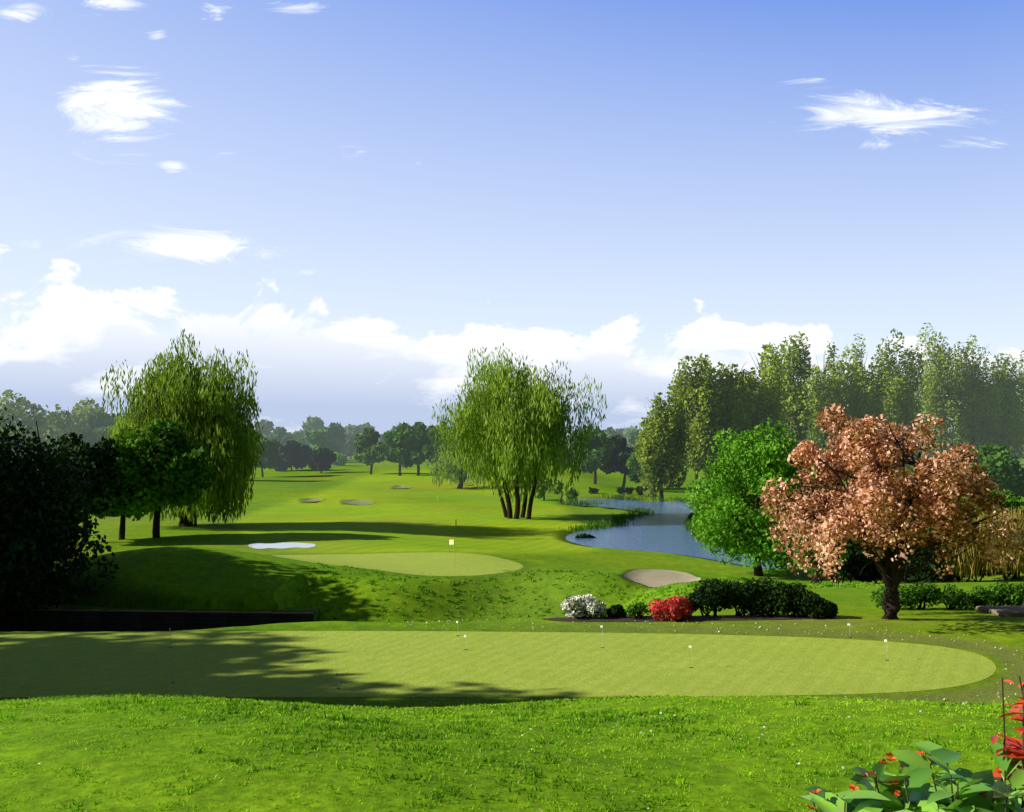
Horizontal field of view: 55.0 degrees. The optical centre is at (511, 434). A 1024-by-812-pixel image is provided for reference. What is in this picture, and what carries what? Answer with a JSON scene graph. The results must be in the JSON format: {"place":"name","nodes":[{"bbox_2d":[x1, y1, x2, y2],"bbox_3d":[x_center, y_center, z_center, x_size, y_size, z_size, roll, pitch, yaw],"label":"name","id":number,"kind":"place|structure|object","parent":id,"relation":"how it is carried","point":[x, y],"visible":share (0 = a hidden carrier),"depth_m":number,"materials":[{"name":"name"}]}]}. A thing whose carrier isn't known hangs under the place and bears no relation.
{"place":"outdoors","nodes":[
{"label":"outdoors","id":0,"kind":"place"},
{"bbox_2d":[0,456,1023,811],"bbox_3d":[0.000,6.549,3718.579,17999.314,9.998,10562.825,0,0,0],"label":"ground","id":1,"kind":"structure","parent":0,"point":[206,564],"depth_m":22.17,"materials":[{"name":"green plant"}]},
{"bbox_2d":[0,389,51,455],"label":"tree","id":2,"kind":"object","parent":1,"relation":"on","point":[17,411],"visible":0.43,"depth_m":323.31,"materials":[{"name":"green plant"}]},
{"bbox_2d":[0,405,118,625],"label":"dark tree","id":3,"kind":"object","parent":1,"relation":"on","point":[41,530],"visible":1,"depth_m":54.90,"materials":[{"name":"green plant"}]},
{"bbox_2d":[32,397,106,450],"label":"tree","id":4,"kind":"object","parent":1,"relation":"on","point":[58,424],"visible":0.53,"depth_m":323.99,"materials":[{"name":"green plant"}]},
{"bbox_2d":[53,432,139,542],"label":"tree","id":5,"kind":"object","parent":1,"relation":"on","point":[102,451],"visible":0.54,"depth_m":80.83,"materials":[{"name":"green plant"}]},
{"bbox_2d":[82,412,124,446],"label":"tree","id":6,"kind":"object","parent":1,"relation":"on","point":[101,426],"visible":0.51,"depth_m":324.23,"materials":[{"name":"green plant"}]},
{"bbox_2d":[81,443,167,539],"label":"tree","id":7,"kind":"object","parent":1,"relation":"on","point":[139,506],"visible":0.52,"depth_m":82.54,"materials":[{"name":"green plant"}]},
{"bbox_2d":[0,610,313,631],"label":"sleeper wall","id":8,"kind":"structure","parent":1,"relation":"on","point":[78,621],"depth_m":55.37,"materials":[{"name":"brown wood"}]},
{"bbox_2d":[5,609,313,613],"bbox_3d":[-25.600,9.884,55.520,28.785,0.347,0.300,0,0,0],"label":"sleeper wall cap","id":9,"kind":"object","parent":8,"relation":"on","point":[172,611],"visible":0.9,"depth_m":55.40,"materials":[{"name":"brown wood"}]},
{"bbox_2d":[4,604,319,621],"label":"turf wall","id":10,"kind":"structure","parent":1,"relation":"on","point":[316,611],"depth_m":56.19,"materials":[{"name":"brown plant"}]},
{"bbox_2d":[108,417,216,537],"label":"tree","id":11,"kind":"object","parent":1,"relation":"on","point":[178,469],"visible":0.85,"depth_m":84.63,"materials":[{"name":"green plant"}]},
{"bbox_2d":[100,328,264,526],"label":"willow","id":12,"kind":"object","parent":1,"relation":"on","point":[195,402],"visible":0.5,"depth_m":97.45,"materials":[{"name":"green plant"}]},
{"bbox_2d":[253,435,280,476],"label":"tree","id":13,"kind":"object","parent":1,"relation":"on","point":[270,455],"visible":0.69,"depth_m":244.54,"materials":[{"name":"green plant"}]},
{"bbox_2d":[248,542,315,548],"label":"sand bunker","id":14,"kind":"object","parent":1,"relation":"on","point":[279,545],"visible":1,"depth_m":79.84,"materials":[{"name":"white sand"}]},
{"bbox_2d":[274,440,312,470],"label":"tree","id":15,"kind":"object","parent":1,"relation":"on","point":[295,454],"visible":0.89,"depth_m":274.54,"materials":[{"name":"green plant"}]},
{"bbox_2d":[300,498,323,502],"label":"sand bunker","id":16,"kind":"object","parent":1,"relation":"on","point":[310,500],"visible":0.99,"depth_m":149.01},
{"bbox_2d":[307,446,336,472],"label":"tree","id":17,"kind":"object","parent":1,"relation":"on","point":[322,459],"visible":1,"depth_m":260.23,"materials":[{"name":"green plant"}]},
{"bbox_2d":[332,452,347,465],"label":"tree","id":18,"kind":"object","parent":1,"relation":"on","point":[342,459],"visible":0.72,"depth_m":315.04,"materials":[{"name":"green plant"}]},
{"bbox_2d":[248,415,455,458],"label":"woodland","id":19,"kind":"object","parent":1,"relation":"on","point":[317,424],"visible":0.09,"depth_m":480.03,"materials":[{"name":"green plant"}]},
{"bbox_2d":[341,500,373,504],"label":"sand bunker","id":20,"kind":"object","parent":1,"relation":"on","point":[365,502],"visible":0.9,"depth_m":145.32},
{"bbox_2d":[249,422,479,459],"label":"green woodland","id":21,"kind":"object","parent":1,"relation":"on","point":[332,436],"visible":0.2,"depth_m":375.20,"materials":[{"name":"green plant"}]},
{"bbox_2d":[353,427,385,473],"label":"tree","id":22,"kind":"object","parent":1,"relation":"on","point":[369,450],"visible":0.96,"depth_m":246.46,"materials":[{"name":"green plant"}]},
{"bbox_2d":[262,552,522,575],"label":"putting green","id":23,"kind":"object","parent":1,"relation":"on","point":[445,564],"visible":0.86,"depth_m":68.89,"materials":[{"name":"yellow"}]},
{"bbox_2d":[382,422,415,475],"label":"tree","id":24,"kind":"object","parent":1,"relation":"on","point":[399,441],"visible":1,"depth_m":234.80,"materials":[{"name":"green plant"}]},
{"bbox_2d":[391,486,410,488],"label":"sand bunker","id":25,"kind":"object","parent":1,"relation":"on","point":[399,487],"visible":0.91,"depth_m":192.56},
{"bbox_2d":[407,421,432,474],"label":"tree","id":26,"kind":"object","parent":1,"relation":"on","point":[417,456],"visible":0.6,"depth_m":234.51,"materials":[{"name":"green plant"}]},
{"bbox_2d":[422,426,449,475],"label":"tree","id":27,"kind":"object","parent":1,"relation":"on","point":[428,451],"visible":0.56,"depth_m":229.63,"materials":[{"name":"green plant"}]},
{"bbox_2d":[427,445,487,488],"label":"willow","id":28,"kind":"object","parent":1,"relation":"on","point":[443,462],"visible":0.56,"depth_m":184.72,"materials":[{"name":"green plant"}]},
{"bbox_2d":[0,631,995,696],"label":"putting green","id":29,"kind":"object","parent":1,"relation":"on","point":[363,664],"visible":0.99,"depth_m":25.04,"materials":[{"name":"green plant"}]},
{"bbox_2d":[600,625,603,647],"bbox_3d":[2.486,5.551,27.012,0.106,0.638,0.107,0,0,-11],"label":"golf flag","id":30,"kind":"object","parent":29,"relation":"on","point":[601,626],"visible":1,"depth_m":27.01,"materials":[{"name":"white"}]},
{"bbox_2d":[689,645,692,667],"bbox_3d":[4.504,5.577,24.693,0.114,0.585,0.108,0,0,0],"label":"golf flag","id":31,"kind":"object","parent":29,"relation":"on","point":[690,646],"visible":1,"depth_m":24.69,"materials":[{"name":"white"}]},
{"bbox_2d":[0,693,1022,714],"bbox_3d":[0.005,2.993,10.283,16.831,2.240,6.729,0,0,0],"label":"grass","id":32,"kind":"structure","parent":1,"relation":"on","point":[496,706],"depth_m":7.70,"materials":[{"name":"green plant"}]},
{"bbox_2d":[431,343,608,518],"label":"willow","id":33,"kind":"object","parent":1,"relation":"on","point":[517,431],"visible":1,"depth_m":118.32,"materials":[{"name":"green plant"}]},
{"bbox_2d":[38,698,1019,808],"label":"clover flowers","id":34,"kind":"object","parent":1,"relation":"on","point":[735,737],"visible":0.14,"depth_m":5.60,"materials":[{"name":"white plant"}]},
{"bbox_2d":[530,477,549,499],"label":"bank tree","id":35,"kind":"object","parent":1,"relation":"on","point":[538,494],"visible":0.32,"depth_m":157.04,"materials":[{"name":"green plant"}]},
{"bbox_2d":[548,479,565,502],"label":"tree","id":36,"kind":"object","parent":1,"relation":"on","point":[557,488],"visible":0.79,"depth_m":153.77,"materials":[{"name":"green plant"}]},
{"bbox_2d":[562,483,578,505],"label":"bank tree","id":37,"kind":"object","parent":1,"relation":"on","point":[571,492],"visible":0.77,"depth_m":151.05,"materials":[{"name":"green plant"}]},
{"bbox_2d":[575,533,585,537],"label":"bank tree","id":38,"kind":"object","parent":1,"relation":"on","point":[581,535],"visible":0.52,"depth_m":101.22,"materials":[{"name":"green plant"}]},
{"bbox_2d":[584,532,595,537],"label":"bank tree","id":39,"kind":"object","parent":1,"relation":"on","point":[588,536],"visible":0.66,"depth_m":101.22,"materials":[{"name":"green plant"}]},
{"bbox_2d":[551,425,636,463],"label":"woodland","id":40,"kind":"object","parent":1,"relation":"on","point":[610,432],"visible":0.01,"depth_m":348.22,"materials":[{"name":"green plant"}]},
{"bbox_2d":[589,487,599,493],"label":"bush","id":41,"kind":"object","parent":1,"relation":"on","point":[594,490],"visible":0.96,"depth_m":172.68,"materials":[{"name":"green plant"}]},
{"bbox_2d":[578,428,615,483],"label":"tree","id":42,"kind":"object","parent":1,"relation":"on","point":[600,454],"visible":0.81,"depth_m":198.35,"materials":[{"name":"green plant"}]},
{"bbox_2d":[603,434,633,487],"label":"tree","id":43,"kind":"object","parent":1,"relation":"on","point":[619,442],"visible":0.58,"depth_m":197.52,"materials":[{"name":"green plant"}]},
{"bbox_2d":[616,487,625,493],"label":"bank tree","id":44,"kind":"object","parent":1,"relation":"on","point":[620,490],"visible":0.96,"depth_m":172.63,"materials":[{"name":"green plant"}]},
{"bbox_2d":[625,486,634,493],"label":"bush","id":45,"kind":"object","parent":1,"relation":"on","point":[628,490],"visible":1,"depth_m":173.98,"materials":[{"name":"green plant"}]},
{"bbox_2d":[559,491,702,532],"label":"pond reeds","id":46,"kind":"object","parent":1,"relation":"on","point":[621,520],"visible":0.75,"depth_m":129.41,"materials":[{"name":"green plant"}]},
{"bbox_2d":[625,441,648,491],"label":"tree","id":47,"kind":"object","parent":1,"relation":"on","point":[635,470],"visible":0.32,"depth_m":192.31,"materials":[{"name":"green plant"}]},
{"bbox_2d":[636,486,643,495],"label":"bush","id":48,"kind":"object","parent":1,"relation":"on","point":[639,490],"visible":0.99,"depth_m":174.27,"materials":[{"name":"green plant"}]},
{"bbox_2d":[633,381,690,500],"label":"poplar","id":49,"kind":"object","parent":1,"relation":"on","point":[661,444],"visible":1,"depth_m":158.24,"materials":[{"name":"green plant"}]},
{"bbox_2d":[623,569,700,587],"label":"sand bunker","id":50,"kind":"object","parent":1,"relation":"on","point":[652,578],"visible":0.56,"depth_m":67.60},
{"bbox_2d":[542,614,826,621],"bbox_3d":[5.645,5.957,31.939,9.481,0.237,2.115,0,0,-4],"label":"mulch bed","id":51,"kind":"object","parent":1,"relation":"on","point":[651,618],"visible":0.75,"depth_m":31.29,"materials":[{"name":"brown soil"}]},
{"bbox_2d":[560,593,607,618],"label":"white shrub","id":52,"kind":"object","parent":51,"relation":"on","point":[581,606],"visible":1,"depth_m":31.36,"materials":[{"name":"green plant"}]},
{"bbox_2d":[606,604,626,617],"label":"dark shrub","id":53,"kind":"object","parent":51,"relation":"on","point":[614,610],"visible":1,"depth_m":31.41,"materials":[{"name":"green plant"}]},
{"bbox_2d":[625,602,649,618],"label":"shrub","id":54,"kind":"object","parent":51,"relation":"on","point":[638,609],"visible":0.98,"depth_m":31.42,"materials":[{"name":"green plant"}]},
{"bbox_2d":[648,595,694,620],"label":"azalea shrub","id":55,"kind":"object","parent":51,"relation":"on","point":[675,608],"visible":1,"depth_m":31.01,"materials":[{"name":"red plant"}]},
{"bbox_2d":[682,578,733,616],"bbox_3d":[6.505,5.279,31.917,1.481,1.357,2.001,0,0,40],"label":"dark shrub","id":56,"kind":"object","parent":51,"relation":"on","point":[711,593],"visible":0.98,"depth_m":31.55,"materials":[{"name":"green plant"}]},
{"bbox_2d":[720,577,772,616],"bbox_3d":[7.633,5.301,32.150,1.879,1.398,1.412,0,0,34],"label":"dark shrub","id":57,"kind":"object","parent":51,"relation":"on","point":[744,601],"visible":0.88,"depth_m":31.79,"materials":[{"name":"green plant"}]},
{"bbox_2d":[745,577,800,615],"bbox_3d":[8.496,5.327,32.228,1.821,1.369,1.788,0,0,-40],"label":"dark shrub","id":58,"kind":"object","parent":51,"relation":"on","point":[769,589],"visible":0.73,"depth_m":31.80,"materials":[{"name":"green plant"}]},
{"bbox_2d":[772,581,816,616],"bbox_3d":[9.229,5.373,32.046,1.582,1.229,1.542,0,0,32],"label":"dark shrub","id":59,"kind":"object","parent":51,"relation":"on","point":[800,593],"visible":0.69,"depth_m":31.73,"materials":[{"name":"green plant"}]},
{"bbox_2d":[794,593,837,618],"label":"dark shrub","id":60,"kind":"object","parent":51,"relation":"on","point":[824,607],"visible":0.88,"depth_m":31.48,"materials":[{"name":"green plant"}]},
{"bbox_2d":[364,619,1021,702],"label":"daisies","id":61,"kind":"object","parent":1,"relation":"on","point":[745,632],"visible":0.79,"depth_m":29.20,"materials":[{"name":"white plant"}]},
{"bbox_2d":[670,353,726,497],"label":"poplar","id":62,"kind":"object","parent":1,"relation":"on","point":[699,400],"visible":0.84,"depth_m":169.56,"materials":[{"name":"green plant"}]},
{"bbox_2d":[696,477,721,491],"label":"bank tree","id":63,"kind":"object","parent":1,"relation":"on","point":[703,484],"visible":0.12,"depth_m":166.15,"materials":[{"name":"green plant"}]},
{"bbox_2d":[614,428,810,453],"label":"green woodland","id":64,"kind":"object","parent":1,"relation":"on","point":[631,439],"visible":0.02,"depth_m":348.23,"materials":[{"name":"green plant"}]},
{"bbox_2d":[711,361,757,482],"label":"poplar","id":65,"kind":"object","parent":1,"relation":"on","point":[740,405],"visible":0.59,"depth_m":171.97,"materials":[{"name":"green plant"}]},
{"bbox_2d":[683,417,823,576],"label":"pond tree","id":66,"kind":"object","parent":1,"relation":"on","point":[732,526],"visible":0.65,"depth_m":70.16,"materials":[{"name":"green plant"}]},
{"bbox_2d":[749,342,787,447],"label":"poplar","id":67,"kind":"object","parent":1,"relation":"on","point":[769,399],"visible":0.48,"depth_m":176.75,"materials":[{"name":"green plant"}]},
{"bbox_2d":[772,331,817,448],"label":"poplar","id":68,"kind":"object","parent":1,"relation":"on","point":[798,413],"visible":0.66,"depth_m":189.68,"materials":[{"name":"green plant"}]},
{"bbox_2d":[789,524,849,583],"bbox_3d":[19.052,7.388,61.488,3.377,4.194,3.563,0,0,0],"label":"tree","id":69,"kind":"object","parent":1,"relation":"on","point":[812,571],"visible":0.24,"depth_m":60.36,"materials":[{"name":"green plant"}]},
{"bbox_2d":[802,338,850,486],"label":"poplar","id":70,"kind":"object","parent":1,"relation":"on","point":[834,392],"visible":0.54,"depth_m":198.54,"materials":[{"name":"green plant"}]},
{"bbox_2d":[809,536,878,583],"bbox_3d":[21.343,8.050,64.151,3.490,3.656,5.366,0,0,-42],"label":"hedge","id":71,"kind":"object","parent":1,"relation":"on","point":[854,565],"visible":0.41,"depth_m":62.88,"materials":[{"name":"green plant"}]},
{"bbox_2d":[765,752,944,811],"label":"shrub","id":72,"kind":"object","parent":1,"relation":"on","point":[884,792],"visible":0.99,"depth_m":2.57,"materials":[{"name":"green plant"}]},
{"bbox_2d":[840,333,890,465],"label":"poplar","id":73,"kind":"object","parent":1,"relation":"on","point":[866,393],"visible":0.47,"depth_m":199.52,"materials":[{"name":"green plant"}]},
{"bbox_2d":[854,535,913,582],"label":"hedge","id":74,"kind":"object","parent":1,"relation":"on","point":[883,564],"visible":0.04,"depth_m":65.20,"materials":[{"name":"green plant"}]},
{"bbox_2d":[759,403,1023,619],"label":"cherry tree","id":75,"kind":"object","parent":1,"relation":"on","point":[868,509],"visible":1,"depth_m":30.27,"materials":[{"name":"pink plant"}]},
{"bbox_2d":[870,581,922,608],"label":"shrub","id":76,"kind":"object","parent":1,"relation":"on","point":[879,591],"visible":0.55,"depth_m":35.75,"materials":[{"name":"green plant"}]},
{"bbox_2d":[870,328,923,479],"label":"poplar","id":77,"kind":"object","parent":1,"relation":"on","point":[901,401],"visible":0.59,"depth_m":207.64,"materials":[{"name":"green plant"}]},
{"bbox_2d":[901,581,944,609],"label":"shrub","id":78,"kind":"object","parent":1,"relation":"on","point":[933,595],"visible":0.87,"depth_m":35.73,"materials":[{"name":"green plant"}]},
{"bbox_2d":[825,433,1023,466],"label":"woodland","id":79,"kind":"object","parent":1,"relation":"on","point":[957,448],"visible":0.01,"depth_m":347.10,"materials":[{"name":"green plant"}]},
{"bbox_2d":[891,527,969,582],"bbox_3d":[25.707,7.108,61.204,5.233,4.644,4.394,0,0,-31],"label":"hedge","id":80,"kind":"object","parent":1,"relation":"on","point":[925,571],"visible":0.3,"depth_m":60.15,"materials":[{"name":"green plant"}]},
{"bbox_2d":[912,322,964,459],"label":"poplar","id":81,"kind":"object","parent":1,"relation":"on","point":[934,389],"visible":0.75,"depth_m":221.50,"materials":[{"name":"green plant"}]},
{"bbox_2d":[891,740,1023,811],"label":"shrub","id":82,"kind":"object","parent":1,"relation":"on","point":[983,791],"visible":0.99,"depth_m":2.54,"materials":[{"name":"green plant"}]},
{"bbox_2d":[941,583,973,610],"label":"shrub","id":83,"kind":"object","parent":1,"relation":"on","point":[960,600],"visible":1,"depth_m":35.57,"materials":[{"name":"green plant"}]},
{"bbox_2d":[929,500,986,582],"bbox_3d":[28.602,6.932,64.014,3.993,5.592,4.266,0,0,-24],"label":"hedge","id":84,"kind":"object","parent":1,"relation":"on","point":[951,581],"depth_m":63.62,"materials":[{"name":"green plant"}]},
{"bbox_2d":[939,524,993,581],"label":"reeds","id":85,"kind":"object","parent":1,"relation":"on","point":[959,563],"visible":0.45,"depth_m":59.52,"materials":[{"name":"brown plant"}]},
{"bbox_2d":[946,334,1004,475],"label":"poplar","id":86,"kind":"object","parent":1,"relation":"on","point":[977,419],"visible":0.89,"depth_m":226.60,"materials":[{"name":"green plant"}]},
{"bbox_2d":[965,585,993,607],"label":"shrub","id":87,"kind":"object","parent":1,"relation":"on","point":[980,596],"visible":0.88,"depth_m":36.19,"materials":[{"name":"green plant"}]},
{"bbox_2d":[951,524,1012,581],"bbox_3d":[30.103,7.574,64.091,6.091,4.258,4.515,0,0,0],"label":"hedge","id":88,"kind":"object","parent":1,"relation":"on","point":[982,572],"visible":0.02,"depth_m":63.09,"materials":[{"name":"green plant"}]},
{"bbox_2d":[958,444,1023,496],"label":"tree","id":89,"kind":"object","parent":1,"relation":"on","point":[1006,467],"visible":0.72,"depth_m":148.22,"materials":[{"name":"green plant"}]},
{"bbox_2d":[963,510,1023,579],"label":"reeds","id":90,"kind":"object","parent":1,"relation":"on","point":[996,559],"visible":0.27,"depth_m":59.61,"materials":[{"name":"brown plant"}]},
{"bbox_2d":[974,489,1023,578],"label":"tree","id":91,"kind":"object","parent":1,"relation":"on","point":[1013,497],"visible":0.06,"depth_m":65.89,"materials":[{"name":"green plant"}]},
{"bbox_2d":[982,353,1023,460],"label":"poplar","id":92,"kind":"object","parent":1,"relation":"on","point":[1012,425],"visible":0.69,"depth_m":228.25,"materials":[{"name":"green plant"}]},
{"bbox_2d":[985,581,1021,605],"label":"shrub","id":93,"kind":"object","parent":1,"relation":"on","point":[1001,591],"visible":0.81,"depth_m":36.75,"materials":[{"name":"green plant"}]},
{"bbox_2d":[984,504,1023,579],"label":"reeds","id":94,"kind":"object","parent":1,"relation":"on","point":[1021,559],"visible":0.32,"depth_m":59.76,"materials":[{"name":"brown plant"}]},
{"bbox_2d":[990,676,1023,811],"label":"flower","id":95,"kind":"object","parent":1,"relation":"on","point":[1014,748],"visible":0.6,"depth_m":2.61,"materials":[{"name":"red plant"}]},
{"bbox_2d":[991,516,1022,578],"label":"hedge","id":96,"kind":"object","parent":1,"relation":"on","point":[1014,576],"visible":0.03,"depth_m":65.77,"materials":[{"name":"green plant"}]},
{"bbox_2d":[1007,582,1023,605],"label":"shrub","id":97,"kind":"object","parent":1,"relation":"on","point":[1018,588],"visible":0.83,"depth_m":36.70,"materials":[{"name":"green plant"}]},
{"bbox_2d":[1014,351,1023,453],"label":"poplar","id":98,"kind":"object","parent":1,"relation":"on","point":[1021,363],"visible":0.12,"depth_m":241.63,"materials":[{"name":"green plant"}]},
{"bbox_2d":[0,0,1023,434],"label":"sky","id":99,"kind":"structure","parent":0,"point":[359,198],"materials":[{"name":"blue"}]},
{"bbox_2d":[294,562,909,621],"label":"rough bank","id":100,"kind":"structure","parent":0,"point":[825,585],"depth_m":59.24,"materials":[{"name":"green plant"}]},
{"bbox_2d":[566,498,793,568],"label":"pond water","id":101,"kind":"structure","parent":0,"point":[660,529],"depth_m":104.78,"materials":[{"name":"blue liquid"}]},
{"bbox_2d":[975,605,1023,616],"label":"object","id":102,"kind":"structure","parent":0,"point":[1010,611],"depth_m":33.91,"materials":[{"name":"grey stone"}]}
]}

